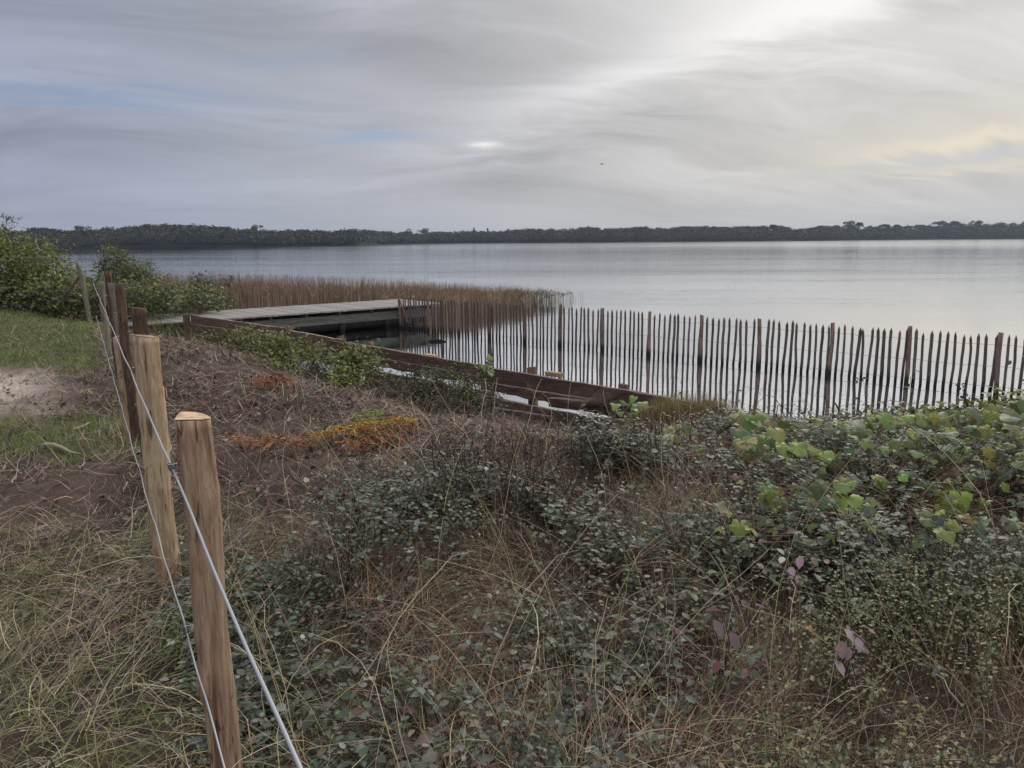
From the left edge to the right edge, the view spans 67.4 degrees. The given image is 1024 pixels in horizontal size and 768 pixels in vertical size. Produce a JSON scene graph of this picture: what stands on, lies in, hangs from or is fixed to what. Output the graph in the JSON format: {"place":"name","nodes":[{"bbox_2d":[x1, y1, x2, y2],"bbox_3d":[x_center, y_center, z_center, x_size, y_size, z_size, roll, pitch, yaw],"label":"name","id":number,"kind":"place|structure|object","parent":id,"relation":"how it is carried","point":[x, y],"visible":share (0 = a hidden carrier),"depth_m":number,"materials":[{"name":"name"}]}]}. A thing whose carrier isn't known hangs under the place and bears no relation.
{"place":"outdoors","nodes":[
{"label":"outdoors","id":0,"kind":"place"},
{"bbox_2d":[0,363,549,767],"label":"long grass","id":1,"kind":"structure","parent":0,"point":[56,635],"depth_m":2.69,"materials":[{"name":"plant"}]},
{"bbox_2d":[0,239,1023,422],"bbox_3d":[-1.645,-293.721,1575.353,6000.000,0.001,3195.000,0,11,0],"label":"water","id":2,"kind":"structure","parent":0,"point":[973,288],"depth_m":30.58,"materials":[{"name":"liquid"}]},
{"bbox_2d":[63,299,439,336],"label":"jetty","id":3,"kind":"object","parent":2,"relation":"in","point":[341,317],"visible":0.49,"depth_m":20.24,"materials":[{"name":"grey wood"}]},
{"bbox_2d":[160,281,364,313],"bbox_3d":[-8.312,-2.640,25.738,6.718,1.570,0.133,-1,11,-3],"label":"paling fence","id":4,"kind":"object","parent":2,"relation":"in","point":[243,302],"visible":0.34,"depth_m":25.69,"materials":[{"name":"beige wood"}]},
{"bbox_2d":[40,270,585,318],"bbox_3d":[-6.652,-3.321,27.340,19.220,1.402,8.565,0,11,0],"label":"reed bed","id":5,"kind":"object","parent":2,"relation":"in","point":[507,296],"visible":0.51,"depth_m":27.22,"materials":[{"name":"plant"}]},
{"bbox_2d":[0,221,1023,245],"bbox_3d":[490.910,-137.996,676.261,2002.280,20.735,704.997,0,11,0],"label":"distant wood","id":6,"kind":"object","parent":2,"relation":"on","point":[162,234],"visible":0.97,"depth_m":555.45,"materials":[{"name":"plant"}]},
{"bbox_2d":[398,295,1023,394],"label":"paling fence","id":7,"kind":"object","parent":2,"relation":"in","point":[995,372],"visible":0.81,"depth_m":14.73,"materials":[{"name":"brown wood"}]},
{"bbox_2d":[0,313,1023,767],"bbox_3d":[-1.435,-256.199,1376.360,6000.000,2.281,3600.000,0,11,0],"label":"ground","id":8,"kind":"structure","parent":0,"point":[58,489],"depth_m":3.34,"materials":[{"name":"soil"}]},
{"bbox_2d":[0,214,22,245],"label":"sapling","id":9,"kind":"object","parent":8,"relation":"on","point":[7,218],"visible":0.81,"depth_m":19.11,"materials":[{"name":"green plant"}]},
{"bbox_2d":[0,222,104,318],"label":"green bush","id":10,"kind":"object","parent":8,"relation":"on","point":[17,267],"visible":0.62,"depth_m":17.98,"materials":[{"name":"green plant"}]},
{"bbox_2d":[36,442,80,454],"bbox_3d":[-3.189,0.451,5.401,0.376,0.071,0.039,3,11,16],"label":"stick","id":11,"kind":"object","parent":8,"relation":"on","point":[60,447],"visible":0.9,"depth_m":5.39,"materials":[{"name":"wood"}]},
{"bbox_2d":[75,261,92,322],"bbox_3d":[-9.294,-1.943,16.731,0.282,1.439,0.129,2,11,12],"label":"leaning post","id":12,"kind":"object","parent":8,"relation":"on","point":[84,291],"visible":0.87,"depth_m":16.69,"materials":[{"name":"grey wood"}]},
{"bbox_2d":[48,275,78,317],"bbox_3d":[-9.761,-1.859,16.724,0.878,1.122,0.072,-3,11,-14],"label":"brace pole","id":13,"kind":"object","parent":12,"relation":"attached to","point":[75,281],"visible":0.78,"depth_m":16.70,"materials":[{"name":"brown wood"}]},
{"bbox_2d":[0,303,175,475],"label":"turf","id":14,"kind":"structure","parent":8,"relation":"on","point":[23,315],"depth_m":9.21,"materials":[{"name":"plant"}]},
{"bbox_2d":[0,265,243,328],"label":"bramble hedge","id":15,"kind":"object","parent":8,"relation":"on","point":[150,303],"visible":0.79,"depth_m":17.60,"materials":[{"name":"green plant"}]},
{"bbox_2d":[85,240,168,316],"bbox_3d":[-10.201,-2.315,20.413,2.246,2.975,1.660,0,11,0],"label":"shrub","id":16,"kind":"object","parent":8,"relation":"on","point":[114,265],"visible":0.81,"depth_m":20.11,"materials":[{"name":"green plant"}]},
{"bbox_2d":[109,312,199,341],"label":"sedge tuft","id":17,"kind":"object","parent":8,"relation":"on","point":[158,330],"visible":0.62,"depth_m":13.84,"materials":[{"name":"plant"}]},
{"bbox_2d":[93,272,302,767],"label":"wire fence","id":18,"kind":"object","parent":8,"relation":"on","point":[142,403],"visible":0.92,"depth_m":1.82,"materials":[{"name":"brown wood"}]},
{"bbox_2d":[186,270,240,310],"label":"bramble shoots","id":19,"kind":"object","parent":8,"relation":"on","point":[210,280],"visible":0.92,"depth_m":21.79,"materials":[{"name":"green plant"}]},
{"bbox_2d":[222,431,322,457],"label":"fern","id":20,"kind":"object","parent":8,"relation":"on","point":[268,443],"visible":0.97,"depth_m":5.32,"materials":[{"name":"plant"}]},
{"bbox_2d":[246,373,299,389],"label":"fern","id":21,"kind":"object","parent":8,"relation":"on","point":[282,377],"visible":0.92,"depth_m":7.69,"materials":[{"name":"plant"}]},
{"bbox_2d":[192,320,399,392],"bbox_3d":[-3.667,-0.446,12.279,1.953,1.020,5.207,-9,14,-38],"label":"bramble patch","id":22,"kind":"object","parent":8,"relation":"on","point":[353,370],"visible":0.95,"depth_m":11.56,"materials":[{"name":"green plant"}]},
{"bbox_2d":[327,465,338,488],"bbox_3d":[-1.058,0.572,4.555,0.063,0.190,0.075,4,11,20],"label":"seed head","id":23,"kind":"object","parent":8,"relation":"on","point":[333,471],"visible":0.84,"depth_m":4.53},
{"bbox_2d":[348,457,358,474],"bbox_3d":[-0.975,0.552,4.732,0.065,0.201,0.072,0,11,0],"label":"seed head","id":24,"kind":"object","parent":8,"relation":"on","point":[351,464],"visible":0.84,"depth_m":4.71},
{"bbox_2d":[303,414,426,453],"bbox_3d":[-1.034,0.364,5.737,0.610,0.191,1.085,7,13,35],"label":"fern","id":25,"kind":"object","parent":8,"relation":"on","point":[412,426],"visible":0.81,"depth_m":5.65,"materials":[{"name":"plant"}]},
{"bbox_2d":[352,406,386,422],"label":"fern","id":26,"kind":"object","parent":8,"relation":"on","point":[376,411],"visible":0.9,"depth_m":6.30,"materials":[{"name":"plant"}]},
{"bbox_2d":[373,455,382,475],"bbox_3d":[-0.813,0.526,4.715,0.065,0.190,0.064,7,13,36],"label":"seed head","id":27,"kind":"object","parent":8,"relation":"on","point":[378,458],"visible":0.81,"depth_m":4.70},
{"bbox_2d":[395,459,433,533],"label":"dead stalk","id":28,"kind":"object","parent":8,"relation":"on","point":[418,490],"visible":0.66,"depth_m":3.76,"materials":[{"name":"plant"}]},
{"bbox_2d":[426,429,445,490],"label":"dead stalk","id":29,"kind":"object","parent":8,"relation":"on","point":[436,455],"visible":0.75,"depth_m":4.09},
{"bbox_2d":[426,451,451,540],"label":"dead stalk","id":30,"kind":"object","parent":8,"relation":"on","point":[438,484],"visible":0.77,"depth_m":3.77,"materials":[{"name":"plant"}]},
{"bbox_2d":[431,424,446,514],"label":"dead stalk","id":31,"kind":"object","parent":8,"relation":"on","point":[439,453],"visible":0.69,"depth_m":3.95,"materials":[{"name":"plant"}]},
{"bbox_2d":[369,358,511,422],"bbox_3d":[-0.758,0.188,8.507,1.490,0.824,1.956,-6,12,-27],"label":"shrub","id":32,"kind":"object","parent":8,"relation":"on","point":[460,394],"visible":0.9,"depth_m":8.53,"materials":[{"name":"green plant"}]},
{"bbox_2d":[435,451,458,532],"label":"dead stalk","id":33,"kind":"object","parent":8,"relation":"on","point":[447,482],"visible":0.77,"depth_m":3.86,"materials":[{"name":"plant"}]},
{"bbox_2d":[437,434,457,493],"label":"dead stalk","id":34,"kind":"object","parent":8,"relation":"on","point":[446,458],"visible":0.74,"depth_m":4.04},
{"bbox_2d":[183,314,716,431],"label":"retaining wall","id":35,"kind":"structure","parent":8,"relation":"on","point":[555,391],"depth_m":10.68,"materials":[{"name":"brown wood"}]},
{"bbox_2d":[437,424,468,496],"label":"dead stalk","id":36,"kind":"object","parent":8,"relation":"on","point":[464,458],"visible":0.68,"depth_m":3.99,"materials":[{"name":"plant"}]},
{"bbox_2d":[441,448,470,520],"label":"dead stalk","id":37,"kind":"object","parent":8,"relation":"on","point":[464,472],"visible":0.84,"depth_m":3.77,"materials":[{"name":"plant"}]},
{"bbox_2d":[450,432,474,486],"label":"dead stalk","id":38,"kind":"object","parent":8,"relation":"on","point":[462,456],"visible":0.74,"depth_m":4.04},
{"bbox_2d":[462,462,486,519],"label":"dead stalk","id":39,"kind":"object","parent":8,"relation":"on","point":[471,483],"visible":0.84,"depth_m":3.83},
{"bbox_2d":[465,434,485,477],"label":"dead stalk","id":40,"kind":"object","parent":8,"relation":"on","point":[475,450],"visible":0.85,"depth_m":4.22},
{"bbox_2d":[478,354,494,405],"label":"broad leaved plant","id":41,"kind":"object","parent":8,"relation":"on","point":[485,368],"visible":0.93,"depth_m":10.53,"materials":[{"name":"green plant"}]},
{"bbox_2d":[481,426,502,482],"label":"dead stalk","id":42,"kind":"object","parent":8,"relation":"on","point":[491,450],"visible":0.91,"depth_m":4.30,"materials":[{"name":"plant"}]},
{"bbox_2d":[480,442,509,537],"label":"dead stalk","id":43,"kind":"object","parent":8,"relation":"on","point":[488,486],"visible":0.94,"depth_m":3.81,"materials":[{"name":"plant"}]},
{"bbox_2d":[484,448,517,526],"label":"dead stalk","id":44,"kind":"object","parent":8,"relation":"on","point":[501,484],"visible":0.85,"depth_m":3.92,"materials":[{"name":"plant"}]},
{"bbox_2d":[490,465,516,522],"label":"dead stalk","id":45,"kind":"object","parent":8,"relation":"on","point":[502,489],"visible":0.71,"depth_m":3.96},
{"bbox_2d":[495,454,513,512],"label":"dead stalk","id":46,"kind":"object","parent":8,"relation":"on","point":[508,479],"visible":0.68,"depth_m":3.96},
{"bbox_2d":[496,454,519,529],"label":"dead stalk","id":47,"kind":"object","parent":8,"relation":"on","point":[505,486],"visible":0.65,"depth_m":4.01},
{"bbox_2d":[493,485,524,536],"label":"dead stalk","id":48,"kind":"object","parent":8,"relation":"on","point":[508,504],"visible":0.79,"depth_m":3.83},
{"bbox_2d":[497,417,521,510],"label":"dead stalk","id":49,"kind":"object","parent":8,"relation":"on","point":[507,459],"visible":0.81,"depth_m":4.08,"materials":[{"name":"plant"}]},
{"bbox_2d":[499,474,523,540],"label":"dead stalk","id":50,"kind":"object","parent":8,"relation":"on","point":[513,501],"visible":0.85,"depth_m":3.79,"materials":[{"name":"plant"}]},
{"bbox_2d":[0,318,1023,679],"bbox_3d":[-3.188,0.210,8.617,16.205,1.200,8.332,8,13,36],"label":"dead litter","id":51,"kind":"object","parent":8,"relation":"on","point":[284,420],"visible":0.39,"depth_m":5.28,"materials":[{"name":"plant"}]},
{"bbox_2d":[508,466,523,537],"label":"dead stalk","id":52,"kind":"object","parent":8,"relation":"on","point":[514,496],"visible":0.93,"depth_m":3.83,"materials":[{"name":"plant"}]},
{"bbox_2d":[511,410,535,479],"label":"dead stalk","id":53,"kind":"object","parent":8,"relation":"on","point":[526,438],"visible":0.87,"depth_m":4.53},
{"bbox_2d":[512,447,542,522],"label":"dead stalk","id":54,"kind":"object","parent":8,"relation":"on","point":[527,483],"visible":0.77,"depth_m":3.93,"materials":[{"name":"plant"}]},
{"bbox_2d":[521,427,538,521],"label":"dead stalk","id":55,"kind":"object","parent":8,"relation":"on","point":[528,464],"visible":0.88,"depth_m":4.06,"materials":[{"name":"plant"}]},
{"bbox_2d":[525,459,541,528],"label":"dead stalk","id":56,"kind":"object","parent":8,"relation":"on","point":[535,479],"visible":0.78,"depth_m":3.90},
{"bbox_2d":[521,446,547,529],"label":"dead stalk","id":57,"kind":"object","parent":8,"relation":"on","point":[533,488],"visible":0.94,"depth_m":3.73,"materials":[{"name":"plant"}]},
{"bbox_2d":[517,428,554,485],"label":"dead stalk","id":58,"kind":"object","parent":8,"relation":"on","point":[530,454],"visible":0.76,"depth_m":4.14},
{"bbox_2d":[528,461,547,532],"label":"dead stalk","id":59,"kind":"object","parent":8,"relation":"on","point":[541,488],"visible":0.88,"depth_m":3.85,"materials":[{"name":"plant"}]},
{"bbox_2d":[528,430,566,500],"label":"dead stalk","id":60,"kind":"object","parent":8,"relation":"on","point":[541,460],"visible":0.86,"depth_m":4.06,"materials":[{"name":"plant"}]},
{"bbox_2d":[544,458,556,532],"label":"dead stalk","id":61,"kind":"object","parent":8,"relation":"on","point":[556,487],"visible":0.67,"depth_m":3.84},
{"bbox_2d":[542,423,563,486],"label":"dead stalk","id":62,"kind":"object","parent":8,"relation":"on","point":[559,443],"visible":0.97,"depth_m":4.49,"materials":[{"name":"plant"}]},
{"bbox_2d":[92,398,1023,767],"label":"shrub cover","id":63,"kind":"object","parent":8,"relation":"on","point":[362,750],"visible":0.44,"depth_m":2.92,"materials":[{"name":"green plant"}]},
{"bbox_2d":[545,452,576,523],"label":"dead stalk","id":64,"kind":"object","parent":8,"relation":"on","point":[549,481],"visible":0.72,"depth_m":3.84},
{"bbox_2d":[540,449,582,540],"bbox_3d":[0.244,0.574,3.818,0.193,0.490,0.122,9,14,41],"label":"dead stalk","id":65,"kind":"object","parent":8,"relation":"on","point":[563,486],"visible":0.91,"depth_m":3.80,"materials":[{"name":"plant"}]},
{"bbox_2d":[549,431,575,486],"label":"dead stalk","id":66,"kind":"object","parent":8,"relation":"on","point":[560,458],"visible":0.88,"depth_m":4.24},
{"bbox_2d":[555,458,574,536],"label":"dead stalk","id":67,"kind":"object","parent":8,"relation":"on","point":[567,488],"visible":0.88,"depth_m":3.84,"materials":[{"name":"plant"}]},
{"bbox_2d":[559,439,583,511],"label":"dead stalk","id":68,"kind":"object","parent":8,"relation":"on","point":[571,461],"visible":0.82,"depth_m":4.00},
{"bbox_2d":[574,435,596,507],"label":"dead stalk","id":69,"kind":"object","parent":8,"relation":"on","point":[596,468],"visible":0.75,"depth_m":4.28,"materials":[{"name":"plant"}]},
{"bbox_2d":[578,458,600,526],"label":"dead stalk","id":70,"kind":"object","parent":8,"relation":"on","point":[590,480],"visible":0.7,"depth_m":4.02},
{"bbox_2d":[597,472,607,501],"bbox_3d":[0.517,0.605,4.443,0.063,0.197,0.073,-7,12,-30],"label":"seed head","id":71,"kind":"object","parent":8,"relation":"on","point":[604,476],"visible":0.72,"depth_m":4.43},
{"bbox_2d":[560,380,655,414],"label":"dead grass tuft","id":72,"kind":"object","parent":8,"relation":"on","point":[608,400],"visible":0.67,"depth_m":9.47,"materials":[{"name":"plant"}]},
{"bbox_2d":[610,452,627,494],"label":"dead stalk","id":73,"kind":"object","parent":8,"relation":"on","point":[618,470],"visible":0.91,"depth_m":4.39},
{"bbox_2d":[610,477,628,523],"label":"dead stalk","id":74,"kind":"object","parent":8,"relation":"on","point":[617,496],"visible":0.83,"depth_m":3.81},
{"bbox_2d":[610,395,648,427],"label":"broad leaved plant","id":75,"kind":"object","parent":8,"relation":"on","point":[632,404],"visible":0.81,"depth_m":8.85,"materials":[{"name":"green plant"}]},
{"bbox_2d":[624,423,639,477],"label":"dead stalk","id":76,"kind":"object","parent":8,"relation":"on","point":[628,445],"visible":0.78,"depth_m":4.58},
{"bbox_2d":[628,428,643,499],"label":"dead stalk","id":77,"kind":"object","parent":8,"relation":"on","point":[637,458],"visible":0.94,"depth_m":4.39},
{"bbox_2d":[642,428,656,491],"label":"dead stalk","id":78,"kind":"object","parent":8,"relation":"on","point":[650,456],"visible":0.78,"depth_m":4.41,"materials":[{"name":"plant"}]},
{"bbox_2d":[647,414,665,481],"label":"dead stalk","id":79,"kind":"object","parent":8,"relation":"on","point":[656,441],"visible":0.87,"depth_m":4.59,"materials":[{"name":"plant"}]},
{"bbox_2d":[654,414,668,473],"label":"dead stalk","id":80,"kind":"object","parent":8,"relation":"on","point":[658,441],"visible":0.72,"depth_m":4.69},
{"bbox_2d":[666,556,674,718],"bbox_3d":[0.550,0.867,2.654,0.023,0.387,0.512,2,11,11],"label":"dead cane","id":81,"kind":"object","parent":8,"relation":"on","point":[672,635],"visible":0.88,"depth_m":2.54,"materials":[{"name":"plant"}]},
{"bbox_2d":[647,424,706,455],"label":"broad leaved plant","id":82,"kind":"object","parent":8,"relation":"on","point":[677,439],"visible":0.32,"depth_m":5.68,"materials":[{"name":"green plant"}]},
{"bbox_2d":[678,410,692,470],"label":"dead stalk","id":83,"kind":"object","parent":8,"relation":"on","point":[689,436],"visible":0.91,"depth_m":4.91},
{"bbox_2d":[618,388,769,431],"bbox_3d":[2.009,0.401,7.936,3.046,1.019,1.730,-2,11,-10],"label":"grass tussock","id":84,"kind":"object","parent":8,"relation":"on","point":[685,408],"depth_m":7.66,"materials":[{"name":"plant"}]},
{"bbox_2d":[705,603,769,699],"bbox_3d":[0.724,0.874,2.430,0.248,0.337,0.149,-2,11,-9],"label":"pink leaved sprig","id":85,"kind":"object","parent":8,"relation":"on","point":[733,639],"visible":0.87,"depth_m":2.42,"materials":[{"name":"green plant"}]},
{"bbox_2d":[537,388,1023,683],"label":"bramble canes","id":86,"kind":"object","parent":8,"relation":"on","point":[732,464],"visible":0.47,"depth_m":3.91,"materials":[{"name":"plant"}]},
{"bbox_2d":[757,568,813,723],"bbox_3d":[0.959,0.867,2.736,0.133,0.235,0.897,5,12,26],"label":"dead cane","id":87,"kind":"object","parent":8,"relation":"on","point":[758,642],"visible":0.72,"depth_m":2.61,"materials":[{"name":"plant"}]},
{"bbox_2d":[778,555,803,642],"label":"pink leaved sprig","id":88,"kind":"object","parent":8,"relation":"on","point":[799,563],"visible":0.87,"depth_m":2.71,"materials":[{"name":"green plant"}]},
{"bbox_2d":[796,625,812,706],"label":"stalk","id":89,"kind":"object","parent":8,"relation":"on","point":[809,628],"visible":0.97,"depth_m":2.38,"materials":[{"name":"plant"}]},
{"bbox_2d":[772,628,864,733],"bbox_3d":[0.976,0.969,2.479,0.741,0.147,0.025,-10,14,-42],"label":"dead cane","id":90,"kind":"object","parent":8,"relation":"on","point":[803,691],"visible":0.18,"depth_m":2.42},
{"bbox_2d":[795,480,877,550],"bbox_3d":[1.537,0.662,3.686,0.415,0.344,0.357,-5,12,-23],"label":"broad leaved plant","id":91,"kind":"object","parent":8,"relation":"on","point":[853,499],"visible":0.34,"depth_m":3.71,"materials":[{"name":"green plant"}]},
{"bbox_2d":[832,628,875,714],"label":"pink leaved sprig","id":92,"kind":"object","parent":8,"relation":"on","point":[845,651],"visible":0.79,"depth_m":2.26,"materials":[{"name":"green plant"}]},
{"bbox_2d":[698,519,1023,767],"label":"weed cover","id":93,"kind":"object","parent":8,"relation":"on","point":[990,598],"visible":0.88,"depth_m":2.46,"materials":[{"name":"green plant"}]},
{"bbox_2d":[853,377,871,411],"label":"leafy shoot","id":94,"kind":"object","parent":8,"relation":"on","point":[856,382],"visible":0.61,"depth_m":6.62,"materials":[{"name":"green plant"}]},
{"bbox_2d":[711,436,1023,551],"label":"trailing bramble","id":95,"kind":"object","parent":8,"relation":"on","point":[917,543],"visible":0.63,"depth_m":3.58,"materials":[{"name":"green plant"}]},
{"bbox_2d":[712,412,1023,544],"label":"rambling vine","id":96,"kind":"object","parent":8,"relation":"on","point":[817,489],"visible":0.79,"depth_m":3.92,"materials":[{"name":"green plant"}]},
{"bbox_2d":[721,385,1023,441],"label":"tall brambles","id":97,"kind":"object","parent":8,"relation":"on","point":[980,404],"visible":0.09,"depth_m":6.32,"materials":[{"name":"green plant"}]},
{"bbox_2d":[729,399,1023,483],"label":"climbing vine","id":98,"kind":"object","parent":8,"relation":"on","point":[749,423],"visible":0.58,"depth_m":4.70,"materials":[{"name":"green plant"}]},
{"bbox_2d":[747,405,1021,466],"bbox_3d":[3.489,0.485,6.094,3.351,0.742,2.575,0,11,0],"label":"bramble mound","id":99,"kind":"object","parent":8,"relation":"on","point":[861,414],"depth_m":6.72,"materials":[{"name":"green plant"}]},
{"bbox_2d":[901,370,918,409],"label":"leafy shoot","id":100,"kind":"object","parent":8,"relation":"on","point":[908,385],"visible":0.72,"depth_m":6.54,"materials":[{"name":"green plant"}]},
{"bbox_2d":[915,489,990,547],"bbox_3d":[2.087,0.663,3.644,0.253,0.252,0.398,9,14,39],"label":"broad leaved plant","id":101,"kind":"object","parent":8,"relation":"on","point":[966,497],"visible":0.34,"depth_m":3.71,"materials":[{"name":"green plant"}]},
{"bbox_2d":[955,380,970,408],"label":"leafy shoot","id":102,"kind":"object","parent":8,"relation":"on","point":[961,397],"visible":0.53,"depth_m":6.32,"materials":[{"name":"green plant"}]},
{"bbox_2d":[969,532,998,591],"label":"broad leaved plant","id":103,"kind":"object","parent":8,"relation":"on","point":[989,549],"visible":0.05,"depth_m":3.33,"materials":[{"name":"green plant"}]},
{"bbox_2d":[0,0,1023,233],"label":"sky","id":104,"kind":"structure","parent":0,"point":[396,116],"materials":[{"name":"grey"}]},
{"bbox_2d":[7,238,1023,246],"bbox_3d":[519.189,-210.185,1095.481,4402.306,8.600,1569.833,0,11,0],"label":"shore","id":105,"kind":"structure","parent":0,"point":[472,242],"depth_m":552.49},
{"bbox_2d":[71,225,91,234],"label":"tree","id":106,"kind":"object","parent":105,"relation":"on","point":[79,228],"visible":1,"depth_m":402.96,"materials":[{"name":"plant"}]},
{"bbox_2d":[247,224,262,232],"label":"tree","id":107,"kind":"object","parent":105,"relation":"on","point":[254,228],"visible":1,"depth_m":415.36,"materials":[{"name":"plant"}]},
{"bbox_2d":[931,220,945,237],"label":"umbrella pine","id":108,"kind":"object","parent":105,"relation":"on","point":[941,222],"visible":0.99,"depth_m":783.72,"materials":[{"name":"plant"}]},
{"bbox_2d":[60,355,1023,767],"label":"dry grass","id":109,"kind":"structure","parent":0,"point":[456,625],"depth_m":2.68,"materials":[{"name":"plant"}]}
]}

